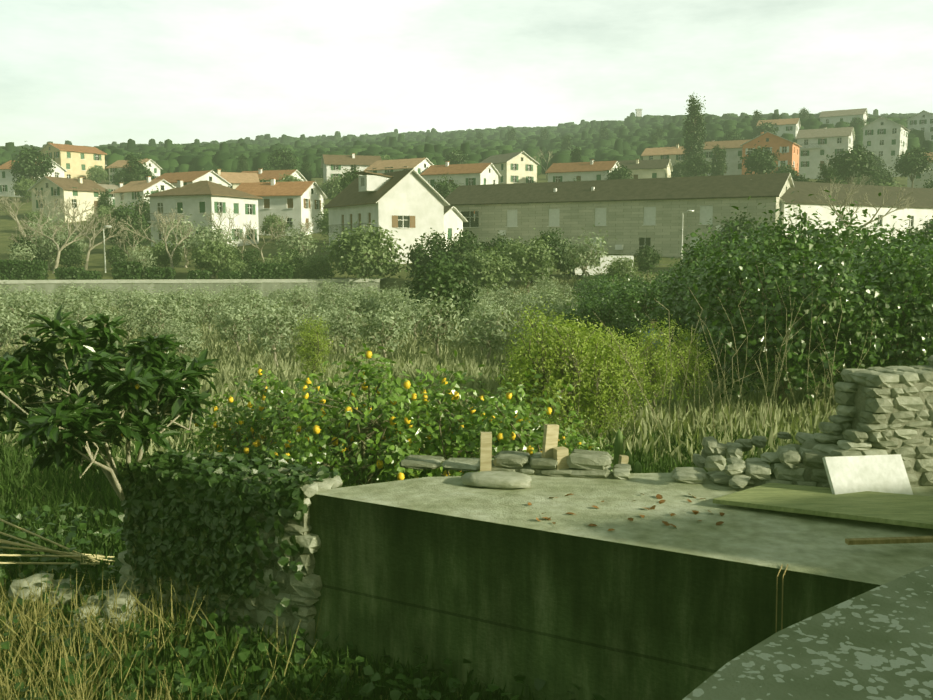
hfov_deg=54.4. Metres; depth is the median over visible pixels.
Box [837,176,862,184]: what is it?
dusty town tree
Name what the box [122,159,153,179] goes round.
pine tree
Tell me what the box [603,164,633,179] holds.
pine tree
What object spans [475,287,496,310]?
olive tree
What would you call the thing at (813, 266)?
citrus tree
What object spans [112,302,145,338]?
olive tree
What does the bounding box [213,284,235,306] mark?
olive tree
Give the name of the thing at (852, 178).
bare tree
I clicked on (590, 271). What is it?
white van
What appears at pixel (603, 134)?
cypress tree
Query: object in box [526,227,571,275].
dark tree
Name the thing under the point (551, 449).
wood offcuts
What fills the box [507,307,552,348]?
olive tree
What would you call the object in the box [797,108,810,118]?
cypress tree
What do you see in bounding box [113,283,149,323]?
olive tree
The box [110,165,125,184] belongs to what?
dark tree
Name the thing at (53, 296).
olive tree
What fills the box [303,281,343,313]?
olive tree
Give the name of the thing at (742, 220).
bush
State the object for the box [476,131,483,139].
cypress tree
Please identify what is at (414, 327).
olive tree
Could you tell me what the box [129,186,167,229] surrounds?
dark tree
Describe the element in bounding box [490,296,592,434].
tall shrub
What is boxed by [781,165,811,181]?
pine tree
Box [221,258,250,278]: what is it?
dusty tree
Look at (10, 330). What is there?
olive tree
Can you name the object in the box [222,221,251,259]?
bare bank tree
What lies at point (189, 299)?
olive tree
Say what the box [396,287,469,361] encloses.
bush
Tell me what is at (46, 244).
tree
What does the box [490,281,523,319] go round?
olive tree
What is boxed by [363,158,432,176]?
house
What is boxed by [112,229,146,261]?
bare bank tree
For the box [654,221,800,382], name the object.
bush
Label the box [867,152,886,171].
dark tree
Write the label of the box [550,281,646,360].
bush
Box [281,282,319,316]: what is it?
olive tree
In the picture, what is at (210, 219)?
bare tree
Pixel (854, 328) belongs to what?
bush
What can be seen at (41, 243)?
bare bank tree
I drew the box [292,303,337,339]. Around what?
olive tree
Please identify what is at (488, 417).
lemon bush
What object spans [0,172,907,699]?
terrain ground
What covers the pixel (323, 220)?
dusty town tree
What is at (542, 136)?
cypress tree
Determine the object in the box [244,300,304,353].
olive tree
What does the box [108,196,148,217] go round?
bare tree
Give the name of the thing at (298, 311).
olive tree
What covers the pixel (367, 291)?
olive tree
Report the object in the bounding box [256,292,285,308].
olive tree
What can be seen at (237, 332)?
olive tree
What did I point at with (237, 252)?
dark bank shrub
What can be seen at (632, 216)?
long stone building
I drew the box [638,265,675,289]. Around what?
citrus tree
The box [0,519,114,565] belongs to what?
cane bundle
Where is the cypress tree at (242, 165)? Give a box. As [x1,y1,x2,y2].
[235,153,249,172]
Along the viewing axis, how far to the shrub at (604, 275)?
74.17 m
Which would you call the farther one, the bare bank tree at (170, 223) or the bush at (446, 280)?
the bare bank tree at (170, 223)
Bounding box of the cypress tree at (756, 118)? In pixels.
[751,109,761,129]
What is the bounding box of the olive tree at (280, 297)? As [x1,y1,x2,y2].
[263,285,295,308]
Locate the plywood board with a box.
[713,483,932,528]
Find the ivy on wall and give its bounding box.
[117,446,340,637]
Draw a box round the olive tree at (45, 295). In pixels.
[14,286,51,309]
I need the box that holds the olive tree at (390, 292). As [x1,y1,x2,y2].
[378,282,403,302]
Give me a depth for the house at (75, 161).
209.79 m
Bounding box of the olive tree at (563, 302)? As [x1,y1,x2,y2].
[538,283,584,325]
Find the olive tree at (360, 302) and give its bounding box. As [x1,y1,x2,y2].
[347,292,374,318]
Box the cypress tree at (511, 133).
[506,127,517,142]
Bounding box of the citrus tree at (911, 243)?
[886,221,932,264]
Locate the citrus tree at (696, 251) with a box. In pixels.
[676,229,737,274]
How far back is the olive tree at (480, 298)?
53.00 m
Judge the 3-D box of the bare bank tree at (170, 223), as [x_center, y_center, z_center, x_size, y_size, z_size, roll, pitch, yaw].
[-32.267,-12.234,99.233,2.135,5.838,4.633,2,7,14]
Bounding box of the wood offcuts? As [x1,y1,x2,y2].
[480,424,628,470]
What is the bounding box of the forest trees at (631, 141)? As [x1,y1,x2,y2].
[0,109,932,179]
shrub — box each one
[6,230,45,259]
[6,239,42,263]
[8,229,39,249]
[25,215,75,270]
[26,247,53,264]
[27,206,74,245]
[49,239,87,267]
[62,229,87,256]
[103,244,128,263]
[125,242,156,270]
[141,251,157,269]
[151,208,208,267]
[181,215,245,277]
[227,243,246,264]
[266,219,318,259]
[291,314,336,387]
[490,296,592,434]
[494,335,547,415]
[531,309,618,441]
[559,223,616,286]
[565,322,616,423]
[570,322,651,438]
[591,270,607,282]
[599,328,655,428]
[603,254,637,283]
[628,314,691,417]
[664,323,717,412]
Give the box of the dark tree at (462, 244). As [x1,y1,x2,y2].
[439,228,488,283]
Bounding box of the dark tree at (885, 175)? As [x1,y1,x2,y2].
[865,165,898,186]
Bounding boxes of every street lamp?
[103,225,111,272]
[681,210,693,264]
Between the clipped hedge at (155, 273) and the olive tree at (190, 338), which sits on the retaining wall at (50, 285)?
the clipped hedge at (155, 273)
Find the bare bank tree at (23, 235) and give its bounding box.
[9,226,42,255]
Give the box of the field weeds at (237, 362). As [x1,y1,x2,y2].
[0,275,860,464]
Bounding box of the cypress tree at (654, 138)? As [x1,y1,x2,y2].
[650,134,659,145]
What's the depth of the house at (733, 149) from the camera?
215.95 m
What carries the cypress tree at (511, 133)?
on the terrain ground at (96, 252)
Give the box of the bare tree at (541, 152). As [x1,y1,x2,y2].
[534,151,554,178]
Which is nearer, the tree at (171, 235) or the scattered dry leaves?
the scattered dry leaves
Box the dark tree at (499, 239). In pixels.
[483,230,515,261]
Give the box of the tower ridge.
[635,109,642,116]
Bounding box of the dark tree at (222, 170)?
[211,166,226,171]
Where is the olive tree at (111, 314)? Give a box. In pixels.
[81,301,131,343]
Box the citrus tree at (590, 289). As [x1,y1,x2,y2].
[572,269,611,310]
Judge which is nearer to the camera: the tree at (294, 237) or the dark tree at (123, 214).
the tree at (294, 237)
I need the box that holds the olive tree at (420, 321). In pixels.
[410,302,427,333]
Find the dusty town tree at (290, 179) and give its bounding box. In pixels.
[276,172,301,181]
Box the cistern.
[309,473,932,699]
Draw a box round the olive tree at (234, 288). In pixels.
[219,279,252,302]
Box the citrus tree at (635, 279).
[618,273,650,288]
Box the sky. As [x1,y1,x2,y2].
[0,0,932,146]
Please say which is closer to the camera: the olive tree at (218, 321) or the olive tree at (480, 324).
the olive tree at (480, 324)
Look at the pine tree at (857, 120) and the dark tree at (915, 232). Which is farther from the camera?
the pine tree at (857, 120)
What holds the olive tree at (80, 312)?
on the terrain ground at (96, 252)
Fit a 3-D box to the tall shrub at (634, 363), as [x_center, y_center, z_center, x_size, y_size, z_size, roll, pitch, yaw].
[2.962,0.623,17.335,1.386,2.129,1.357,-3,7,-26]
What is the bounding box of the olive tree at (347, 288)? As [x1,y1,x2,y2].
[330,279,364,298]
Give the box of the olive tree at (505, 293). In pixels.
[496,285,515,307]
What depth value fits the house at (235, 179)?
164.78 m
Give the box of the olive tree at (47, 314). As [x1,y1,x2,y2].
[21,294,56,338]
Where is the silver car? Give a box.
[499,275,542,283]
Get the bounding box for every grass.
[0,415,823,699]
[0,565,327,699]
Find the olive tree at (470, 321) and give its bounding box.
[457,306,492,347]
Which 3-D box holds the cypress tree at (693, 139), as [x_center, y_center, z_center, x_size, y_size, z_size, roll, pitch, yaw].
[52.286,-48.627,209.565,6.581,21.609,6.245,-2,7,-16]
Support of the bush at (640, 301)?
on the terrain ground at (96, 252)
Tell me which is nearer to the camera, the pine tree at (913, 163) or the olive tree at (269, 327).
the olive tree at (269, 327)
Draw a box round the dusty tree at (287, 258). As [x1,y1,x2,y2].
[257,246,306,278]
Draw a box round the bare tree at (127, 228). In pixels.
[117,208,188,266]
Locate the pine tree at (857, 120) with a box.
[846,117,867,126]
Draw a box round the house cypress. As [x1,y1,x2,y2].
[641,144,694,176]
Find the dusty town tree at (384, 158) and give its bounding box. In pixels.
[381,156,394,159]
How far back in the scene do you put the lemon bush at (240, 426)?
11.48 m
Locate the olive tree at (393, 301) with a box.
[378,292,404,323]
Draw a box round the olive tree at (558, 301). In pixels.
[535,290,581,319]
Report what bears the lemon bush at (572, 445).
on the terrain ground at (96, 252)
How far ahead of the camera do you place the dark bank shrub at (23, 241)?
90.55 m
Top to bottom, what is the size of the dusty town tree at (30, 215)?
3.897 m
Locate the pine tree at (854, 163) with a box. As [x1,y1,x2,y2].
[819,141,882,184]
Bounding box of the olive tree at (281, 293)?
[267,283,291,304]
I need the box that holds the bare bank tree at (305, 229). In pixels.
[268,215,315,248]
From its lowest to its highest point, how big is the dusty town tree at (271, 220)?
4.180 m
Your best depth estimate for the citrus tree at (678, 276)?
37.87 m
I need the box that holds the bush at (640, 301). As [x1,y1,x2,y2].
[580,269,675,351]
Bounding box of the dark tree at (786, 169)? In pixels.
[774,163,798,174]
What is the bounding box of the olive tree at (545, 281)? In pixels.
[529,271,563,293]
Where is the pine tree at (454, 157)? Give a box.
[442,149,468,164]
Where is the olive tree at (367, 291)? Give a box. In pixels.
[349,283,387,316]
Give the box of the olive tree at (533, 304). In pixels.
[518,293,542,318]
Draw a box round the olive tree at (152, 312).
[121,287,185,338]
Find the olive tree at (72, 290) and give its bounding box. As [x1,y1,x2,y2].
[54,280,87,297]
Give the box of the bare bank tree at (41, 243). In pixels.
[27,223,63,269]
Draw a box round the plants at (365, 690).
[0,502,604,699]
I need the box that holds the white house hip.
[144,180,262,247]
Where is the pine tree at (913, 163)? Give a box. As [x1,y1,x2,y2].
[890,146,932,187]
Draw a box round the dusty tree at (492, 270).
[457,240,520,293]
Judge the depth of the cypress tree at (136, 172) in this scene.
172.98 m
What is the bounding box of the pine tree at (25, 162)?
[9,141,58,181]
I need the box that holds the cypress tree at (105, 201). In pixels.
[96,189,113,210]
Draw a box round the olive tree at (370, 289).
[357,278,394,308]
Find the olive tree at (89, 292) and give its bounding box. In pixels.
[76,282,108,309]
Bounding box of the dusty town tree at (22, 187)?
[9,176,36,202]
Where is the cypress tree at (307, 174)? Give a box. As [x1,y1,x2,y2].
[300,161,313,180]
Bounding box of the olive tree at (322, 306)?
[308,299,332,321]
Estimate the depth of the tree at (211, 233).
82.71 m
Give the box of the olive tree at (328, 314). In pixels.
[301,297,352,346]
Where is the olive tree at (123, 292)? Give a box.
[108,284,127,307]
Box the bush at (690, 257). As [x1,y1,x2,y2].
[659,207,783,324]
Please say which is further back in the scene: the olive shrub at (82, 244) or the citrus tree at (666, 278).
the olive shrub at (82, 244)
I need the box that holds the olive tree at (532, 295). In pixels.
[519,289,549,315]
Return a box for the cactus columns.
[613,429,707,472]
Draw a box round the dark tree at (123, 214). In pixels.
[95,202,151,252]
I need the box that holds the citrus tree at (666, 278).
[643,273,679,307]
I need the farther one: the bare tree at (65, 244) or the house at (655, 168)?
the house at (655, 168)
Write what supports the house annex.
on the terrain ground at (96, 252)
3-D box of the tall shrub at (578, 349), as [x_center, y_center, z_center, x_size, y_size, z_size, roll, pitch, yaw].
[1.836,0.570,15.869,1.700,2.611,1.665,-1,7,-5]
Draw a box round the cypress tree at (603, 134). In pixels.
[598,126,608,139]
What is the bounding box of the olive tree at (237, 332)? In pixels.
[201,294,269,351]
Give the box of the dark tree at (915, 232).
[888,224,932,247]
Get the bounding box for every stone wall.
[0,467,342,655]
[399,355,932,488]
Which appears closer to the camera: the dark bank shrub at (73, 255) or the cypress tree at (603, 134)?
the dark bank shrub at (73, 255)
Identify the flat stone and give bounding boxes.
[460,471,531,488]
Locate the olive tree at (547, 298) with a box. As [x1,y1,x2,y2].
[526,284,568,321]
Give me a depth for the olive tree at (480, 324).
34.60 m
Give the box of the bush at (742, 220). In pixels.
[706,207,774,251]
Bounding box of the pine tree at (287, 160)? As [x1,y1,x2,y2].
[265,144,299,169]
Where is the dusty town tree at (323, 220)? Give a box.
[312,196,332,239]
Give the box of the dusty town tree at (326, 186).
[318,173,343,201]
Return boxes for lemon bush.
[175,364,357,468]
[252,343,495,487]
[362,338,601,481]
[514,411,624,471]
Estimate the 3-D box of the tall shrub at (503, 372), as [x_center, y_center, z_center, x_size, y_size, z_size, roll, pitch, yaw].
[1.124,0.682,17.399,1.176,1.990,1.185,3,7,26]
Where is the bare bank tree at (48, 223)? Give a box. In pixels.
[45,221,69,242]
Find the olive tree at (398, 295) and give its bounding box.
[389,289,416,309]
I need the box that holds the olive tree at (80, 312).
[47,289,121,346]
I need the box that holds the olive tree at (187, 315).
[149,294,196,334]
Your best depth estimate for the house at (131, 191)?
146.76 m
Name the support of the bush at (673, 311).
on the terrain ground at (96, 252)
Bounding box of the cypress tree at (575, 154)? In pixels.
[569,146,582,162]
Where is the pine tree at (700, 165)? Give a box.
[681,151,712,175]
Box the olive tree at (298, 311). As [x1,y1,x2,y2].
[279,297,311,328]
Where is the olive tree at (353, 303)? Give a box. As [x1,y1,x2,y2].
[330,284,378,334]
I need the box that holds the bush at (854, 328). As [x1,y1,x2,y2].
[671,206,926,404]
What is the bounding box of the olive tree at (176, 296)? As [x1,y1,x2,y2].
[164,288,193,307]
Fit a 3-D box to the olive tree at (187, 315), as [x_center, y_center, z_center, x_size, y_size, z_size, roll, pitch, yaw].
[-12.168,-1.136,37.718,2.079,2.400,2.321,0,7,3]
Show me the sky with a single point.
(92, 73)
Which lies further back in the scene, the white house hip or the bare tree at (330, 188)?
the bare tree at (330, 188)
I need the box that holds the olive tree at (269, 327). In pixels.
[237,295,303,366]
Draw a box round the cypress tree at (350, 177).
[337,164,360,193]
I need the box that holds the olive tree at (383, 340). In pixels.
[346,293,419,363]
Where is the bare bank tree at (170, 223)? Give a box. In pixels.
[155,212,183,244]
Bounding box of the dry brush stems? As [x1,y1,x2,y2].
[595,275,872,447]
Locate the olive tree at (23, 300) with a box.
[2,286,47,314]
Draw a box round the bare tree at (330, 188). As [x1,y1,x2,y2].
[321,175,336,206]
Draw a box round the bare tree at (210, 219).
[203,207,239,241]
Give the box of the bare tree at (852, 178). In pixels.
[845,175,877,185]
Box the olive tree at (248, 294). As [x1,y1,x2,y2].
[230,281,268,308]
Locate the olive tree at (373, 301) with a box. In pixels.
[359,290,393,320]
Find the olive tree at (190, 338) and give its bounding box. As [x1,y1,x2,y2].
[156,314,208,357]
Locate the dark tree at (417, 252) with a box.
[401,228,462,281]
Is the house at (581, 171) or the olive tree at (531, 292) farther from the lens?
the house at (581, 171)
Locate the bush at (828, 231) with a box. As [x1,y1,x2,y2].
[710,190,891,279]
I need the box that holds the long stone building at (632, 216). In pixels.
[445,173,793,257]
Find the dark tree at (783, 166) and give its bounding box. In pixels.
[774,162,794,172]
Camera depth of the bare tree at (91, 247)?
89.19 m
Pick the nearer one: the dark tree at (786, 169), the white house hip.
the white house hip
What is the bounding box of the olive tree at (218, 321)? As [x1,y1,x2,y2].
[209,297,236,335]
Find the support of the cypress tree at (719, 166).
on the terrain ground at (96, 252)
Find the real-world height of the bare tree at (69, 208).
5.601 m
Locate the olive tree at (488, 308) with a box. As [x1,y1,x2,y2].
[469,293,503,318]
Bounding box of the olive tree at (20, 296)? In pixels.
[0,285,42,308]
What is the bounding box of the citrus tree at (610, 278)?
[582,269,649,304]
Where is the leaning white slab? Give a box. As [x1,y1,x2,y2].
[822,454,912,494]
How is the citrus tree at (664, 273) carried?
on the terrain ground at (96, 252)
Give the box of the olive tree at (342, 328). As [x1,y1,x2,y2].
[310,298,369,353]
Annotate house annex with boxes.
[444,206,467,250]
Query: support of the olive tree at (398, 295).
on the terrain ground at (96, 252)
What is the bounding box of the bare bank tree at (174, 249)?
[154,210,195,268]
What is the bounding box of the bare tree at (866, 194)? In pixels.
[808,177,916,234]
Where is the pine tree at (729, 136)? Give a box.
[716,126,747,140]
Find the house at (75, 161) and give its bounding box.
[37,143,106,183]
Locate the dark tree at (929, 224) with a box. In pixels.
[913,215,932,245]
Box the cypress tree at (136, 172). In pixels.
[120,152,144,184]
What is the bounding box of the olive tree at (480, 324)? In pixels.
[462,306,508,350]
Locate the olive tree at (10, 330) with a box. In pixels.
[0,306,36,356]
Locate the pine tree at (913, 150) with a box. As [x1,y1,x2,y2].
[899,146,928,156]
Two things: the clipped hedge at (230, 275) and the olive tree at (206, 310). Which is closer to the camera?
the olive tree at (206, 310)
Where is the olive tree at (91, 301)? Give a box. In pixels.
[70,287,112,316]
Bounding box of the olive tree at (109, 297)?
[87,283,117,309]
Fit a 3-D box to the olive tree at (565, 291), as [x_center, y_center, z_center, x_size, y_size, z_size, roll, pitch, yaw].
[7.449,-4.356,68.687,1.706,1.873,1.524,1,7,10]
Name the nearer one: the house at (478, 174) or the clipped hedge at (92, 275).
the clipped hedge at (92, 275)
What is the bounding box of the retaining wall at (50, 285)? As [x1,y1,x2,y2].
[0,278,386,306]
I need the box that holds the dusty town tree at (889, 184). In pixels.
[880,176,906,186]
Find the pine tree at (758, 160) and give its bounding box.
[738,141,782,173]
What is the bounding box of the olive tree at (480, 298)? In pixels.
[469,287,493,305]
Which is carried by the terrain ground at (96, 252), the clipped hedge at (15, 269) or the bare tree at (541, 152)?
the bare tree at (541, 152)
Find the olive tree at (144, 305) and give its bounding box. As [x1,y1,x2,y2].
[133,287,172,327]
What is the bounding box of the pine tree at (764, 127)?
[752,119,779,137]
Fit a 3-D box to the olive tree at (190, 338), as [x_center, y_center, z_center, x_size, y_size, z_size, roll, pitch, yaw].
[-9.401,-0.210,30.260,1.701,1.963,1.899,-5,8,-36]
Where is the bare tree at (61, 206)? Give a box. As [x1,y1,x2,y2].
[49,196,96,232]
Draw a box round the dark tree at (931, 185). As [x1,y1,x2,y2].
[915,178,932,188]
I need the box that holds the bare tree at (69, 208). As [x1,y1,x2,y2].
[53,198,83,229]
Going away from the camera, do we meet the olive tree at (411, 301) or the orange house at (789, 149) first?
the olive tree at (411, 301)
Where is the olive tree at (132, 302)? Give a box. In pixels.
[111,281,158,328]
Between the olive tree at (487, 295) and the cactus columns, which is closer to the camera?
the cactus columns
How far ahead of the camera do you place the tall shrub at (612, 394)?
15.84 m
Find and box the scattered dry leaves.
[528,493,724,530]
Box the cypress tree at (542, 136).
[539,128,548,139]
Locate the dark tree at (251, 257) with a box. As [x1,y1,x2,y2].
[240,247,261,268]
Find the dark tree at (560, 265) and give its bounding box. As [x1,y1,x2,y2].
[553,241,584,279]
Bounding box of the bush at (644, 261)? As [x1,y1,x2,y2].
[634,243,662,275]
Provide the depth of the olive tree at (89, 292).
53.50 m
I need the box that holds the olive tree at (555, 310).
[531,299,568,339]
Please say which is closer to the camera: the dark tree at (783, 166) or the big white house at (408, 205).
the big white house at (408, 205)
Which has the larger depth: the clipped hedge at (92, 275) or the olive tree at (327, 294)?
the clipped hedge at (92, 275)
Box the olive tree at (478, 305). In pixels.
[464,295,505,326]
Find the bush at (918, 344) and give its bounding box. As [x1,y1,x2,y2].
[838,215,932,373]
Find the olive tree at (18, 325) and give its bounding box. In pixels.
[1,306,35,347]
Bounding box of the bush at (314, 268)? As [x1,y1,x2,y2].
[299,252,336,278]
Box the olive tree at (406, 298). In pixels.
[397,284,424,312]
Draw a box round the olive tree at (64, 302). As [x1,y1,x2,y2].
[52,288,86,319]
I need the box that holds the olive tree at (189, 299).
[160,283,209,328]
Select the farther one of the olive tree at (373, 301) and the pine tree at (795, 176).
the pine tree at (795, 176)
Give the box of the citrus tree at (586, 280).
[567,269,603,302]
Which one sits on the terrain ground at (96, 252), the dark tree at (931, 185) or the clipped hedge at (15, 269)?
the dark tree at (931, 185)
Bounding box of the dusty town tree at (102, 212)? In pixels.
[85,204,115,230]
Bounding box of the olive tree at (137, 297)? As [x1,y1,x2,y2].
[114,284,152,315]
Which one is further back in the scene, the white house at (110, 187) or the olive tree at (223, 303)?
the white house at (110, 187)
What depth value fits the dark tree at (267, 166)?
213.78 m
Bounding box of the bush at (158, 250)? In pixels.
[144,238,183,267]
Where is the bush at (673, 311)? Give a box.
[634,244,763,368]
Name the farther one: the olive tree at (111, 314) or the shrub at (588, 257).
the shrub at (588, 257)
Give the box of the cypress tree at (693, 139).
[680,93,706,176]
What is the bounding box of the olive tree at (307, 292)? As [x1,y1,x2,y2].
[289,279,318,312]
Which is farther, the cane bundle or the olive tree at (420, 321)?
the olive tree at (420, 321)
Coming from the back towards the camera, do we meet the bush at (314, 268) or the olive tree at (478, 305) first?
the bush at (314, 268)
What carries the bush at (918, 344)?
on the terrain ground at (96, 252)
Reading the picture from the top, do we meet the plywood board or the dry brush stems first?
the dry brush stems
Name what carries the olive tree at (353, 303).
on the terrain ground at (96, 252)
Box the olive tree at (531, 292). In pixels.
[515,281,545,310]
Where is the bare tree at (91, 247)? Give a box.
[72,208,125,269]
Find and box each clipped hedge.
[0,259,48,279]
[54,266,86,279]
[81,270,102,279]
[111,261,144,279]
[144,266,175,279]
[187,269,211,278]
[216,271,242,278]
[249,262,293,278]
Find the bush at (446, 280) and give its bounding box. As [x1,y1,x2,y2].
[396,245,482,334]
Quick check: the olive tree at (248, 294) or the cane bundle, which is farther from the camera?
the olive tree at (248, 294)
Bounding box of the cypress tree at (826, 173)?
[815,161,839,182]
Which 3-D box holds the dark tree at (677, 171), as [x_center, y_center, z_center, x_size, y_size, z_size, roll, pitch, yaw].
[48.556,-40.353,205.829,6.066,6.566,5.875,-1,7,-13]
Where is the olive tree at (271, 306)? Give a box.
[253,292,293,331]
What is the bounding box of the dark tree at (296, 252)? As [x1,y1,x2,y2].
[276,246,306,269]
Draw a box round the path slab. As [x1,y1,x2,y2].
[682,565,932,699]
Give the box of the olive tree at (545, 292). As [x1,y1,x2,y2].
[529,281,562,308]
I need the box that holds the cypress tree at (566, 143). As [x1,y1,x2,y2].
[559,135,572,150]
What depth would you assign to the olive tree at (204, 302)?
51.71 m
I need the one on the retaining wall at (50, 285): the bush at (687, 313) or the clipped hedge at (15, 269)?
the clipped hedge at (15, 269)
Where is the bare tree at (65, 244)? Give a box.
[17,201,101,273]
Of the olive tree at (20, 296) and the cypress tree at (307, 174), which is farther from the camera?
the cypress tree at (307, 174)
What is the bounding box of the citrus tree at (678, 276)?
[654,243,737,322]
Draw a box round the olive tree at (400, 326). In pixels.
[363,292,423,347]
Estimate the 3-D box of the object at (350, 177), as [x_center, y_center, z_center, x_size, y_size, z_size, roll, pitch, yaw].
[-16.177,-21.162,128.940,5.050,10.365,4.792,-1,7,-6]
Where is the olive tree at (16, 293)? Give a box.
[0,280,37,306]
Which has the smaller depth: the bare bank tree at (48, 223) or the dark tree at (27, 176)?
the bare bank tree at (48, 223)
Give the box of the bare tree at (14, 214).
[0,188,58,239]
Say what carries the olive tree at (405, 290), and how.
on the terrain ground at (96, 252)
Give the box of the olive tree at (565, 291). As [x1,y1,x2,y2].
[556,284,574,299]
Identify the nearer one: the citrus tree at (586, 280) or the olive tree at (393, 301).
the olive tree at (393, 301)
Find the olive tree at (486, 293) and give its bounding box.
[473,281,499,308]
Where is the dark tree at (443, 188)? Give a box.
[428,173,463,198]
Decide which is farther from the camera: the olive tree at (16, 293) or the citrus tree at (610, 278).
the olive tree at (16, 293)
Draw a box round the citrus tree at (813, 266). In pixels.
[785,248,863,359]
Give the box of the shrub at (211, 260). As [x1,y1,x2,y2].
[186,239,240,278]
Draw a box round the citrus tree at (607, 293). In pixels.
[592,278,650,324]
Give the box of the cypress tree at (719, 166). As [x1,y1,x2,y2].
[709,145,727,175]
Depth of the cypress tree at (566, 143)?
322.23 m
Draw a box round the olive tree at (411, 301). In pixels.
[400,298,418,309]
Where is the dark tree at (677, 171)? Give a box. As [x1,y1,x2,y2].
[671,158,690,176]
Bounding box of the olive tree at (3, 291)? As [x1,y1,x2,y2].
[0,282,10,300]
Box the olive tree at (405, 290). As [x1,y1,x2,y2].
[389,281,413,294]
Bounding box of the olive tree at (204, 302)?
[193,287,219,321]
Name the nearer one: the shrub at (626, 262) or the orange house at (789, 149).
the shrub at (626, 262)
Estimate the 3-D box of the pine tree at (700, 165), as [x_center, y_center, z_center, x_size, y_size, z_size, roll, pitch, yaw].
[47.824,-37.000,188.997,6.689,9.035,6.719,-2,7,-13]
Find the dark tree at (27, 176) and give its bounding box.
[12,171,39,200]
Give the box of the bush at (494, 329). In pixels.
[452,291,525,363]
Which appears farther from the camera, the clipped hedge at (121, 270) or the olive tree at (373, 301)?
the clipped hedge at (121, 270)
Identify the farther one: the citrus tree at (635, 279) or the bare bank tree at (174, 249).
the bare bank tree at (174, 249)
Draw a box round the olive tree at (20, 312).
[0,283,65,345]
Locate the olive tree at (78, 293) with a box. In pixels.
[58,284,97,309]
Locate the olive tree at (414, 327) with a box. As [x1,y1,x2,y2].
[398,296,429,339]
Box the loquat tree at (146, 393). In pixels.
[0,305,220,594]
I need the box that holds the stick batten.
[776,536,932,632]
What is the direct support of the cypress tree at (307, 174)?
on the terrain ground at (96, 252)
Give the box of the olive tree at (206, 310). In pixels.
[189,285,229,332]
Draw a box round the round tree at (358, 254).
[316,220,407,280]
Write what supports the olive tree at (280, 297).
on the terrain ground at (96, 252)
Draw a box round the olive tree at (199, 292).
[185,279,215,315]
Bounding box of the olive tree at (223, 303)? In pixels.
[209,287,239,319]
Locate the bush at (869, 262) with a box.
[807,214,932,372]
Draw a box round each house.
[0,158,67,196]
[37,143,106,183]
[99,183,123,205]
[106,158,162,184]
[111,176,175,213]
[153,170,231,186]
[215,169,259,188]
[235,178,326,235]
[241,169,306,181]
[321,153,381,193]
[323,169,449,263]
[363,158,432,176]
[420,161,500,192]
[480,151,539,183]
[545,159,620,181]
[618,159,672,178]
[740,131,801,174]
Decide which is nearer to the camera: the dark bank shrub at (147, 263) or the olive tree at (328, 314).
the olive tree at (328, 314)
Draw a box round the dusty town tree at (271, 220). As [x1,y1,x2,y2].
[260,213,290,240]
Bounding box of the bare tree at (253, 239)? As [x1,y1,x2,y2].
[235,222,283,262]
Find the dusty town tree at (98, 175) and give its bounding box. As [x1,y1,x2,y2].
[86,166,110,182]
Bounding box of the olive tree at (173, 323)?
[154,309,208,355]
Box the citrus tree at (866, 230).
[826,207,904,263]
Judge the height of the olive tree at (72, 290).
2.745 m
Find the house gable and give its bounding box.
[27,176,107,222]
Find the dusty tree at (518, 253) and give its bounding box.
[499,228,560,292]
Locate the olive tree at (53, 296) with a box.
[45,280,85,312]
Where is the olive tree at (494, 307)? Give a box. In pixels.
[484,296,505,316]
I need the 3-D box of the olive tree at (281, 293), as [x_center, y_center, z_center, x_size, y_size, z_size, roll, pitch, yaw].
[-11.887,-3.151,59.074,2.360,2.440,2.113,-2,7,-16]
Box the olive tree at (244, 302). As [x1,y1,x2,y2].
[225,286,272,345]
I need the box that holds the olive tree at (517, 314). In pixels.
[500,297,533,326]
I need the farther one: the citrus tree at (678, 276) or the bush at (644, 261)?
the bush at (644, 261)
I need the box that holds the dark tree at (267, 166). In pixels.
[262,161,276,170]
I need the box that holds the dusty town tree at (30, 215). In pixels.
[22,210,48,228]
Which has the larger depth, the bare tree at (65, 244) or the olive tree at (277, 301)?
the bare tree at (65, 244)
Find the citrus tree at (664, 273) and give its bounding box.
[650,259,680,284]
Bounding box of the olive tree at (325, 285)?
[308,277,338,300]
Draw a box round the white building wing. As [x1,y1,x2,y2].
[779,181,932,244]
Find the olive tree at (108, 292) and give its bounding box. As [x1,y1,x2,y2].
[85,281,114,308]
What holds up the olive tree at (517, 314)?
on the terrain ground at (96, 252)
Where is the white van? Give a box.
[572,256,633,277]
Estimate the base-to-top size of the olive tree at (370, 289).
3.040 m
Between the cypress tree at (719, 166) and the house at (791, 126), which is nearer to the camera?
the cypress tree at (719, 166)
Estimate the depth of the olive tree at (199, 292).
56.55 m
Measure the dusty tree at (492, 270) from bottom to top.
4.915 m

